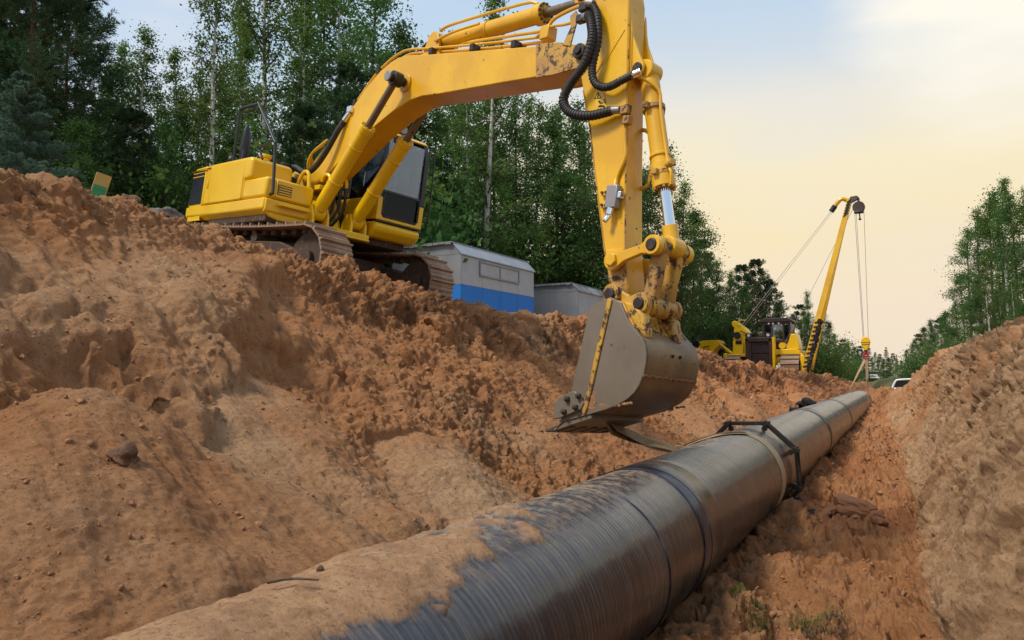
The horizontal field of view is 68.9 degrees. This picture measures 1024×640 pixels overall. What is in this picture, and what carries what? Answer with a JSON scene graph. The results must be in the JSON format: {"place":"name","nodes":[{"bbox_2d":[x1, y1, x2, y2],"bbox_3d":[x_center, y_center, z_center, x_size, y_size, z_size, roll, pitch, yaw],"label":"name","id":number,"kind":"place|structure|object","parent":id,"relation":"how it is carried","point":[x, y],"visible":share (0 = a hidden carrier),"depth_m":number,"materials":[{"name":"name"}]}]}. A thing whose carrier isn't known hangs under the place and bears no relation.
{"place":"outdoors","nodes":[
{"label":"outdoors","id":0,"kind":"place"},
{"bbox_2d":[0,167,1023,639],"bbox_3d":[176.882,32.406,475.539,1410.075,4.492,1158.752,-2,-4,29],"label":"ground","id":1,"kind":"structure","parent":0,"point":[972,583],"depth_m":6.53,"materials":[{"name":"beige soil"}]},
{"bbox_2d":[0,0,80,177],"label":"pine tree","id":2,"kind":"object","parent":1,"relation":"on","point":[10,39],"visible":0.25,"depth_m":16.51,"materials":[{"name":"green plant"}]},
{"bbox_2d":[0,70,84,178],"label":"spruce tree","id":3,"kind":"object","parent":1,"relation":"on","point":[13,143],"visible":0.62,"depth_m":10.91,"materials":[{"name":"green plant"}]},
{"bbox_2d":[0,0,129,175],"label":"pine tree","id":4,"kind":"object","parent":1,"relation":"on","point":[46,75],"visible":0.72,"depth_m":16.68,"materials":[{"name":"green plant"}]},
{"bbox_2d":[18,111,123,196],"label":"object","id":5,"kind":"object","parent":1,"relation":"on","point":[74,132],"visible":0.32,"depth_m":15.80,"materials":[{"name":"green plant"}]},
{"bbox_2d":[0,109,177,205],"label":"shrub","id":6,"kind":"object","parent":1,"relation":"on","point":[56,116],"visible":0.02,"depth_m":17.15,"materials":[{"name":"green plant"}]},
{"bbox_2d":[0,0,183,194],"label":"pine tree","id":7,"kind":"object","parent":1,"relation":"on","point":[103,51],"visible":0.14,"depth_m":19.05,"materials":[{"name":"green plant"}]},
{"bbox_2d":[91,172,111,195],"bbox_3d":[-4.658,-1.191,8.275,0.156,0.930,0.045,19,-18,-32],"label":"signboard","id":8,"kind":"object","parent":1,"relation":"on","point":[101,184],"visible":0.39,"depth_m":8.35},
{"bbox_2d":[76,95,150,204],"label":"birch tree","id":9,"kind":"object","parent":1,"relation":"on","point":[95,127],"visible":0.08,"depth_m":18.73,"materials":[{"name":"green plant"}]},
{"bbox_2d":[105,440,139,466],"bbox_3d":[-2.205,0.769,4.254,0.148,0.169,0.157,-1,-4,17],"label":"stone","id":10,"kind":"object","parent":1,"relation":"on","point":[125,454],"visible":0.8,"depth_m":4.21,"materials":[{"name":"stone"}]},
{"bbox_2d":[99,36,154,141],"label":"birch tree","id":11,"kind":"object","parent":1,"relation":"on","point":[122,52],"visible":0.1,"depth_m":24.15,"materials":[{"name":"green plant"}]},
{"bbox_2d":[77,107,186,208],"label":"pine tree","id":12,"kind":"object","parent":1,"relation":"on","point":[132,116],"visible":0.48,"depth_m":17.84,"materials":[{"name":"green plant"}]},
{"bbox_2d":[46,103,225,212],"bbox_3d":[-9.913,-2.410,19.408,6.364,6.080,7.537,-1,-4,17],"label":"shrub","id":13,"kind":"object","parent":1,"relation":"on","point":[136,145],"visible":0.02,"depth_m":18.12,"materials":[{"name":"green plant"}]},
{"bbox_2d":[103,19,197,204],"bbox_3d":[-9.408,-3.697,19.196,2.427,8.296,2.271,-2,-5,33],"label":"birch tree","id":14,"kind":"object","parent":1,"relation":"on","point":[146,56],"visible":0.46,"depth_m":19.31,"materials":[{"name":"green plant"}]},
{"bbox_2d":[88,108,222,214],"bbox_3d":[-8.568,-2.171,19.300,6.839,5.435,5.746,-3,-5,38],"label":"shrub","id":15,"kind":"object","parent":1,"relation":"on","point":[162,171],"visible":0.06,"depth_m":17.25,"materials":[{"name":"green plant"}]},
{"bbox_2d":[126,79,187,180],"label":"birch tree","id":16,"kind":"object","parent":1,"relation":"on","point":[158,110],"visible":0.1,"depth_m":21.89,"materials":[{"name":"green plant"}]},
{"bbox_2d":[132,113,191,218],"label":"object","id":17,"kind":"object","parent":1,"relation":"on","point":[168,149],"visible":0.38,"depth_m":17.26,"materials":[{"name":"green plant"}]},
{"bbox_2d":[56,113,285,217],"bbox_3d":[-9.262,-2.349,20.401,6.411,6.212,7.592,1,-4,-18],"label":"shrub","id":18,"kind":"object","parent":1,"relation":"on","point":[223,152],"visible":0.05,"depth_m":18.62,"materials":[{"name":"green plant"}]},
{"bbox_2d":[143,43,207,194],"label":"birch tree","id":19,"kind":"object","parent":1,"relation":"on","point":[175,73],"visible":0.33,"depth_m":24.79,"materials":[{"name":"green plant"}]},
{"bbox_2d":[147,83,221,200],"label":"birch tree","id":20,"kind":"object","parent":1,"relation":"on","point":[179,101],"visible":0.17,"depth_m":20.32,"materials":[{"name":"green plant"}]},
{"bbox_2d":[154,55,225,166],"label":"birch tree","id":21,"kind":"object","parent":1,"relation":"on","point":[200,77],"visible":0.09,"depth_m":26.13,"materials":[{"name":"green plant"}]},
{"bbox_2d":[163,64,255,181],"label":"birch tree","id":22,"kind":"object","parent":1,"relation":"on","point":[221,120],"visible":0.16,"depth_m":24.55,"materials":[{"name":"green plant"}]},
{"bbox_2d":[91,121,329,213],"bbox_3d":[-7.524,-2.409,20.205,6.902,6.212,8.215,-4,-5,43],"label":"shrub","id":23,"kind":"object","parent":1,"relation":"on","point":[254,146],"visible":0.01,"depth_m":18.86,"materials":[{"name":"green plant"}]},
{"bbox_2d":[166,0,272,173],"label":"birch tree","id":24,"kind":"object","parent":1,"relation":"on","point":[215,76],"visible":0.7,"depth_m":19.50,"materials":[{"name":"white plant"}]},
{"bbox_2d":[189,0,284,151],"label":"birch tree","id":25,"kind":"object","parent":1,"relation":"on","point":[235,37],"visible":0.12,"depth_m":28.56,"materials":[{"name":"green plant"}]},
{"bbox_2d":[208,15,286,156],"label":"birch tree","id":26,"kind":"object","parent":1,"relation":"on","point":[246,55],"visible":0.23,"depth_m":27.06,"materials":[{"name":"green plant"}]},
{"bbox_2d":[225,116,269,157],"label":"birch tree","id":27,"kind":"object","parent":1,"relation":"on","point":[255,136],"visible":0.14,"depth_m":21.25,"materials":[{"name":"green plant"}]},
{"bbox_2d":[196,0,325,165],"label":"birch tree","id":28,"kind":"object","parent":1,"relation":"on","point":[263,41],"visible":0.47,"depth_m":23.87,"materials":[{"name":"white plant"}]},
{"bbox_2d":[250,100,336,173],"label":"pine tree","id":29,"kind":"object","parent":1,"relation":"on","point":[306,113],"visible":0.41,"depth_m":20.81,"materials":[{"name":"green plant"}]},
{"bbox_2d":[241,0,345,162],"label":"birch tree","id":30,"kind":"object","parent":1,"relation":"on","point":[316,72],"visible":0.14,"depth_m":27.37,"materials":[{"name":"green plant"}]},
{"bbox_2d":[256,0,339,163],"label":"birch tree","id":31,"kind":"object","parent":1,"relation":"on","point":[306,25],"visible":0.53,"depth_m":23.59,"materials":[{"name":"green plant"}]},
{"bbox_2d":[249,0,370,146],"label":"aspen tree","id":32,"kind":"object","parent":1,"relation":"on","point":[324,8],"visible":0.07,"depth_m":29.97,"materials":[{"name":"green plant"}]},
{"bbox_2d":[278,0,379,144],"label":"birch tree","id":33,"kind":"object","parent":1,"relation":"on","point":[332,22],"visible":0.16,"depth_m":27.66,"materials":[{"name":"green plant"}]},
{"bbox_2d":[277,59,427,265],"bbox_3d":[-4.877,-3.508,22.503,4.461,9.027,4.164,-2,-4,25],"label":"pine tree","id":34,"kind":"object","parent":1,"relation":"on","point":[348,71],"visible":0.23,"depth_m":22.64,"materials":[{"name":"green plant"}]},
{"bbox_2d":[281,0,453,267],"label":"aspen tree","id":35,"kind":"object","parent":1,"relation":"on","point":[370,37],"visible":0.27,"depth_m":23.77,"materials":[{"name":"green plant"}]},
{"bbox_2d":[280,137,477,267],"bbox_3d":[-4.604,-2.371,22.109,6.786,6.600,8.077,-3,-5,36],"label":"shrub","id":36,"kind":"object","parent":1,"relation":"on","point":[437,190],"visible":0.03,"depth_m":22.55,"materials":[{"name":"green plant"}]},
{"bbox_2d":[368,4,471,198],"bbox_3d":[-4.854,-5.348,29.621,6.432,13.962,5.641,1,-4,-10],"label":"aspen tree","id":37,"kind":"object","parent":1,"relation":"on","point":[400,36],"visible":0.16,"depth_m":29.46,"materials":[{"name":"green plant"}]},
{"bbox_2d":[404,110,477,245],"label":"aspen tree","id":38,"kind":"object","parent":1,"relation":"on","point":[428,145],"visible":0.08,"depth_m":29.70,"materials":[{"name":"green plant"}]},
{"bbox_2d":[186,0,698,432],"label":"excavator","id":39,"kind":"object","parent":1,"relation":"on","point":[638,360],"visible":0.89,"depth_m":8.96,"materials":[{"name":"metal"}]},
{"bbox_2d":[384,134,506,267],"bbox_3d":[-3.557,-2.334,23.675,6.911,7.006,8.184,0,-4,2],"label":"shrub","id":40,"kind":"object","parent":1,"relation":"on","point":[446,232],"visible":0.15,"depth_m":23.39,"materials":[{"name":"green plant"}]},
{"bbox_2d":[419,105,479,216],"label":"aspen tree","id":41,"kind":"object","parent":1,"relation":"on","point":[447,151],"visible":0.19,"depth_m":34.49,"materials":[{"name":"green plant"}]},
{"bbox_2d":[425,28,485,230],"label":"birch tree","id":42,"kind":"object","parent":1,"relation":"on","point":[454,133],"visible":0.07,"depth_m":37.10,"materials":[{"name":"green plant"}]},
{"bbox_2d":[424,157,490,246],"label":"pine tree","id":43,"kind":"object","parent":1,"relation":"on","point":[447,204],"visible":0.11,"depth_m":31.55,"materials":[{"name":"green plant"}]},
{"bbox_2d":[392,241,534,313],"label":"site shed","id":44,"kind":"structure","parent":1,"relation":"on","point":[498,282],"depth_m":21.32,"materials":[{"name":"blue paint"}]},
{"bbox_2d":[479,261,519,283],"bbox_3d":[-0.341,-1.377,21.950,0.038,0.440,2.300,-2,-4,29],"label":"window","id":45,"kind":"structure","parent":44,"relation":"in","point":[497,272],"depth_m":21.87,"materials":[{"name":"glass"}]},
{"bbox_2d":[437,100,499,238],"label":"birch tree","id":46,"kind":"object","parent":1,"relation":"on","point":[465,168],"visible":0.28,"depth_m":34.09,"materials":[{"name":"green plant"}]},
{"bbox_2d":[426,177,522,256],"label":"shrub","id":47,"kind":"object","parent":1,"relation":"on","point":[508,194],"visible":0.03,"depth_m":29.80,"materials":[{"name":"green plant"}]},
{"bbox_2d":[103,391,871,639],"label":"pipeline","id":48,"kind":"object","parent":1,"relation":"on","point":[622,553],"visible":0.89,"depth_m":4.18,"materials":[{"name":"metal"}]},
{"bbox_2d":[606,423,785,511],"bbox_3d":[2.157,1.915,9.070,3.704,1.556,0.717,4,-5,-42],"label":"lifting strap","id":49,"kind":"object","parent":48,"relation":"attached to","point":[623,433],"visible":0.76,"depth_m":8.90,"materials":[{"name":"fabric"}]},
{"bbox_2d":[712,420,803,497],"bbox_3d":[3.553,2.233,11.122,1.478,1.493,0.285,-2,-4,29],"label":"pipe clamp","id":50,"kind":"object","parent":48,"relation":"attached to","point":[794,450],"visible":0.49,"depth_m":10.88,"materials":[{"name":"metal"}]},
{"bbox_2d":[433,0,544,252],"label":"birch tree","id":51,"kind":"object","parent":1,"relation":"on","point":[488,153],"visible":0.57,"depth_m":30.46,"materials":[{"name":"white plant"}]},
{"bbox_2d":[479,167,534,273],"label":"birch tree","id":52,"kind":"object","parent":1,"relation":"on","point":[500,192],"visible":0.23,"depth_m":34.15,"materials":[{"name":"green plant"}]},
{"bbox_2d":[450,97,564,255],"bbox_3d":[-0.559,-5.323,36.857,7.238,15.733,6.348,3,-5,-39],"label":"aspen tree","id":53,"kind":"object","parent":1,"relation":"on","point":[486,126],"visible":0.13,"depth_m":36.81,"materials":[{"name":"green plant"}]},
{"bbox_2d":[435,168,588,283],"bbox_3d":[-1.325,-1.971,33.642,9.647,8.541,8.106,-1,-4,16],"label":"shrub","id":54,"kind":"object","parent":1,"relation":"on","point":[543,250],"visible":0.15,"depth_m":31.75,"materials":[{"name":"green plant"}]},
{"bbox_2d":[1,169,1023,639],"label":"soil crumbs","id":55,"kind":"object","parent":1,"relation":"on","point":[259,523],"visible":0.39,"depth_m":7.66,"materials":[{"name":"soil"}]},
{"bbox_2d":[469,95,580,281],"bbox_3d":[0.585,-4.257,35.236,5.185,13.275,5.298,2,-4,-29],"label":"aspen tree","id":56,"kind":"object","parent":1,"relation":"on","point":[515,116],"visible":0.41,"depth_m":35.35,"materials":[{"name":"green plant"}]},
{"bbox_2d":[496,93,564,262],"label":"birch tree","id":57,"kind":"object","parent":1,"relation":"on","point":[526,113],"visible":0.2,"depth_m":42.78,"materials":[{"name":"green plant"}]},
{"bbox_2d":[475,196,607,290],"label":"shrub","id":58,"kind":"object","parent":1,"relation":"on","point":[559,242],"visible":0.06,"depth_m":33.71,"materials":[{"name":"green plant"}]},
{"bbox_2d":[509,95,574,264],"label":"birch tree","id":59,"kind":"object","parent":1,"relation":"on","point":[538,114],"visible":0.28,"depth_m":38.75,"materials":[{"name":"green plant"}]},
{"bbox_2d":[520,187,565,283],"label":"birch tree","id":60,"kind":"object","parent":1,"relation":"on","point":[549,229],"visible":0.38,"depth_m":34.12,"materials":[{"name":"green plant"}]},
{"bbox_2d":[510,103,603,284],"bbox_3d":[2.494,-4.004,35.888,5.526,13.024,6.301,-3,-5,36],"label":"aspen tree","id":61,"kind":"object","parent":1,"relation":"on","point":[551,129],"visible":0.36,"depth_m":35.86,"materials":[{"name":"green plant"}]},
{"bbox_2d":[525,163,602,289],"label":"aspen tree","id":62,"kind":"object","parent":1,"relation":"on","point":[559,184],"visible":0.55,"depth_m":33.81,"materials":[{"name":"green plant"}]},
{"bbox_2d":[534,282,602,316],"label":"site shed","id":63,"kind":"structure","parent":1,"relation":"on","point":[568,299],"depth_m":26.54,"materials":[{"name":"grey metal"}]},
{"bbox_2d":[536,95,608,279],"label":"aspen tree","id":64,"kind":"object","parent":1,"relation":"on","point":[576,128],"visible":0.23,"depth_m":38.23,"materials":[{"name":"green plant"}]},
{"bbox_2d":[561,122,599,257],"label":"birch tree","id":65,"kind":"object","parent":1,"relation":"on","point":[582,159],"visible":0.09,"depth_m":40.27,"materials":[{"name":"green plant"}]},
{"bbox_2d":[562,173,601,284],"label":"birch tree","id":66,"kind":"object","parent":1,"relation":"on","point":[581,211],"visible":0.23,"depth_m":35.13,"materials":[{"name":"green plant"}]},
{"bbox_2d":[537,132,674,291],"bbox_3d":[4.174,-3.486,31.225,5.631,10.999,7.021,2,-4,-24],"label":"aspen tree","id":67,"kind":"object","parent":1,"relation":"on","point":[593,250],"visible":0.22,"depth_m":31.40,"materials":[{"name":"green plant"}]},
{"bbox_2d":[521,227,711,319],"bbox_3d":[4.445,-1.028,36.360,9.269,7.534,7.827,3,-5,-39],"label":"shrub","id":68,"kind":"object","parent":1,"relation":"on","point":[595,273],"visible":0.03,"depth_m":33.84,"materials":[{"name":"green plant"}]},
{"bbox_2d":[663,235,701,334],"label":"birch tree","id":69,"kind":"object","parent":1,"relation":"on","point":[680,285],"visible":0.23,"depth_m":33.17,"materials":[{"name":"green plant"}]},
{"bbox_2d":[642,139,729,338],"bbox_3d":[7.283,-2.883,33.818,4.961,10.475,4.855,-1,-4,19],"label":"aspen tree","id":70,"kind":"object","parent":1,"relation":"on","point":[678,215],"visible":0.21,"depth_m":33.40,"materials":[{"name":"green plant"}]},
{"bbox_2d":[660,175,718,336],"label":"birch tree","id":71,"kind":"object","parent":1,"relation":"on","point":[685,190],"visible":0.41,"depth_m":37.24,"materials":[{"name":"green plant"}]},
{"bbox_2d":[683,240,729,340],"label":"pine tree","id":72,"kind":"object","parent":1,"relation":"on","point":[715,285],"visible":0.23,"depth_m":44.48,"materials":[{"name":"green plant"}]},
{"bbox_2d":[679,203,740,348],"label":"aspen tree","id":73,"kind":"object","parent":1,"relation":"on","point":[697,250],"visible":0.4,"depth_m":40.77,"materials":[{"name":"green plant"}]},
{"bbox_2d":[711,268,742,358],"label":"birch tree","id":74,"kind":"object","parent":1,"relation":"on","point":[730,281],"visible":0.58,"depth_m":43.28,"materials":[{"name":"green plant"}]},
{"bbox_2d":[714,264,770,351],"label":"pine tree","id":75,"kind":"object","parent":1,"relation":"on","point":[739,268],"visible":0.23,"depth_m":46.88,"materials":[{"name":"green plant"}]},
{"bbox_2d":[728,282,759,344],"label":"aspen tree","id":76,"kind":"object","parent":1,"relation":"on","point":[744,291],"visible":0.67,"depth_m":41.22,"materials":[{"name":"green plant"}]},
{"bbox_2d":[725,583,774,639],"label":"grass clump","id":77,"kind":"object","parent":1,"relation":"on","point":[755,604],"visible":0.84,"depth_m":6.08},
{"bbox_2d":[730,259,783,338],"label":"pine tree","id":78,"kind":"object","parent":1,"relation":"on","point":[754,263],"visible":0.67,"depth_m":44.66,"materials":[{"name":"green plant"}]},
{"bbox_2d":[750,278,801,356],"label":"pine tree","id":79,"kind":"object","parent":1,"relation":"on","point":[778,304],"visible":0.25,"depth_m":47.05,"materials":[{"name":"green plant"}]},
{"bbox_2d":[692,196,868,371],"bbox_3d":[13.322,-1.457,37.558,8.383,8.486,4.423,-2,-4,29],"label":"pipelayer","id":80,"kind":"object","parent":1,"relation":"on","point":[767,347],"visible":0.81,"depth_m":35.92,"materials":[{"name":"metal"}]},
{"bbox_2d":[789,304,824,356],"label":"pine tree","id":81,"kind":"object","parent":1,"relation":"on","point":[795,315],"visible":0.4,"depth_m":53.15,"materials":[{"name":"green plant"}]},
{"bbox_2d":[796,316,823,368],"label":"aspen tree","id":82,"kind":"object","parent":1,"relation":"on","point":[806,325],"visible":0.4,"depth_m":46.44,"materials":[{"name":"green plant"}]},
{"bbox_2d":[796,291,827,349],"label":"birch tree","id":83,"kind":"object","parent":1,"relation":"on","point":[808,306],"visible":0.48,"depth_m":48.44,"materials":[{"name":"green plant"}]},
{"bbox_2d":[786,604,848,632],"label":"grass clump","id":84,"kind":"object","parent":1,"relation":"on","point":[805,622],"visible":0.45,"depth_m":6.24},
{"bbox_2d":[801,606,856,639],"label":"grass clump","id":85,"kind":"object","parent":1,"relation":"on","point":[843,631],"visible":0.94,"depth_m":5.69,"materials":[{"name":"plant"}]},
{"bbox_2d":[803,333,855,377],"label":"shrub","id":86,"kind":"object","parent":1,"relation":"on","point":[822,365],"visible":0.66,"depth_m":45.69,"materials":[{"name":"green plant"}]},
{"bbox_2d":[802,332,859,378],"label":"shrub","id":87,"kind":"object","parent":1,"relation":"on","point":[846,344],"visible":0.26,"depth_m":49.45,"materials":[{"name":"green plant"}]},
{"bbox_2d":[832,352,872,380],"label":"shrub","id":88,"kind":"object","parent":1,"relation":"on","point":[851,371],"visible":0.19,"depth_m":56.26,"materials":[{"name":"green plant"}]},
{"bbox_2d":[821,493,888,526],"bbox_3d":[4.766,2.642,10.476,0.947,0.365,0.824,-2,-4,29],"label":"clay clod","id":89,"kind":"object","parent":1,"relation":"on","point":[847,505],"visible":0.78,"depth_m":10.27,"materials":[{"name":"soil"}]},
{"bbox_2d":[892,345,935,377],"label":"shrub","id":90,"kind":"object","parent":1,"relation":"on","point":[913,364],"visible":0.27,"depth_m":62.97,"materials":[{"name":"green plant"}]},
{"bbox_2d":[905,330,963,374],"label":"shrub","id":91,"kind":"object","parent":1,"relation":"on","point":[928,351],"visible":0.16,"depth_m":53.52,"materials":[{"name":"green plant"}]},
{"bbox_2d":[917,318,953,365],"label":"pine tree","id":92,"kind":"object","parent":1,"relation":"on","point":[934,332],"visible":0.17,"depth_m":59.08,"materials":[{"name":"green plant"}]},
{"bbox_2d":[918,309,956,356],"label":"aspen tree","id":93,"kind":"object","parent":1,"relation":"on","point":[943,322],"visible":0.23,"depth_m":55.39,"materials":[{"name":"green plant"}]},
{"bbox_2d":[935,272,978,349],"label":"aspen tree","id":94,"kind":"object","parent":1,"relation":"on","point":[955,333],"visible":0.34,"depth_m":46.38,"materials":[{"name":"green plant"}]},
{"bbox_2d":[934,205,1008,344],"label":"aspen tree","id":95,"kind":"object","parent":1,"relation":"on","point":[978,213],"visible":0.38,"depth_m":40.22,"materials":[{"name":"green plant"}]},
{"bbox_2d":[947,227,996,344],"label":"birch tree","id":96,"kind":"object","parent":1,"relation":"on","point":[961,246],"visible":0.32,"depth_m":43.06,"materials":[{"name":"green plant"}]},
{"bbox_2d":[957,275,1003,343],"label":"aspen tree","id":97,"kind":"object","parent":1,"relation":"on","point":[968,305],"visible":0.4,"depth_m":37.34,"materials":[{"name":"green plant"}]},
{"bbox_2d":[968,258,1003,334],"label":"birch tree","id":98,"kind":"object","parent":1,"relation":"on","point":[985,279],"visible":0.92,"depth_m":33.82,"materials":[{"name":"green plant"}]},
{"bbox_2d":[960,184,1023,334],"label":"aspen tree","id":99,"kind":"object","parent":1,"relation":"on","point":[994,194],"visible":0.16,"depth_m":40.15,"materials":[{"name":"green plant"}]},
{"bbox_2d":[965,196,1023,333],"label":"birch tree","id":100,"kind":"object","parent":1,"relation":"on","point":[987,220],"visible":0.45,"depth_m":38.27,"materials":[{"name":"green plant"}]},
{"bbox_2d":[967,192,1023,332],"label":"aspen tree","id":101,"kind":"object","parent":1,"relation":"on","point":[1006,217],"visible":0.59,"depth_m":35.83,"materials":[{"name":"green plant"}]},
{"bbox_2d":[967,173,1023,329],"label":"birch tree","id":102,"kind":"object","parent":1,"relation":"on","point":[998,231],"visible":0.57,"depth_m":37.12,"materials":[{"name":"green plant"}]},
{"bbox_2d":[989,272,1015,326],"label":"birch tree","id":103,"kind":"object","parent":1,"relation":"on","point":[999,287],"visible":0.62,"depth_m":34.42,"materials":[{"name":"green plant"}]},
{"bbox_2d":[998,266,1021,321],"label":"birch tree","id":104,"kind":"object","parent":1,"relation":"on","point":[1014,295],"visible":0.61,"depth_m":32.40,"materials":[{"name":"green plant"}]},
{"bbox_2d":[1000,186,1023,296],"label":"birch tree","id":105,"kind":"object","parent":1,"relation":"on","point":[1018,208],"visible":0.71,"depth_m":35.08,"materials":[{"name":"green plant"}]},
{"bbox_2d":[0,0,1023,371],"label":"sky","id":106,"kind":"structure","parent":0,"point":[780,111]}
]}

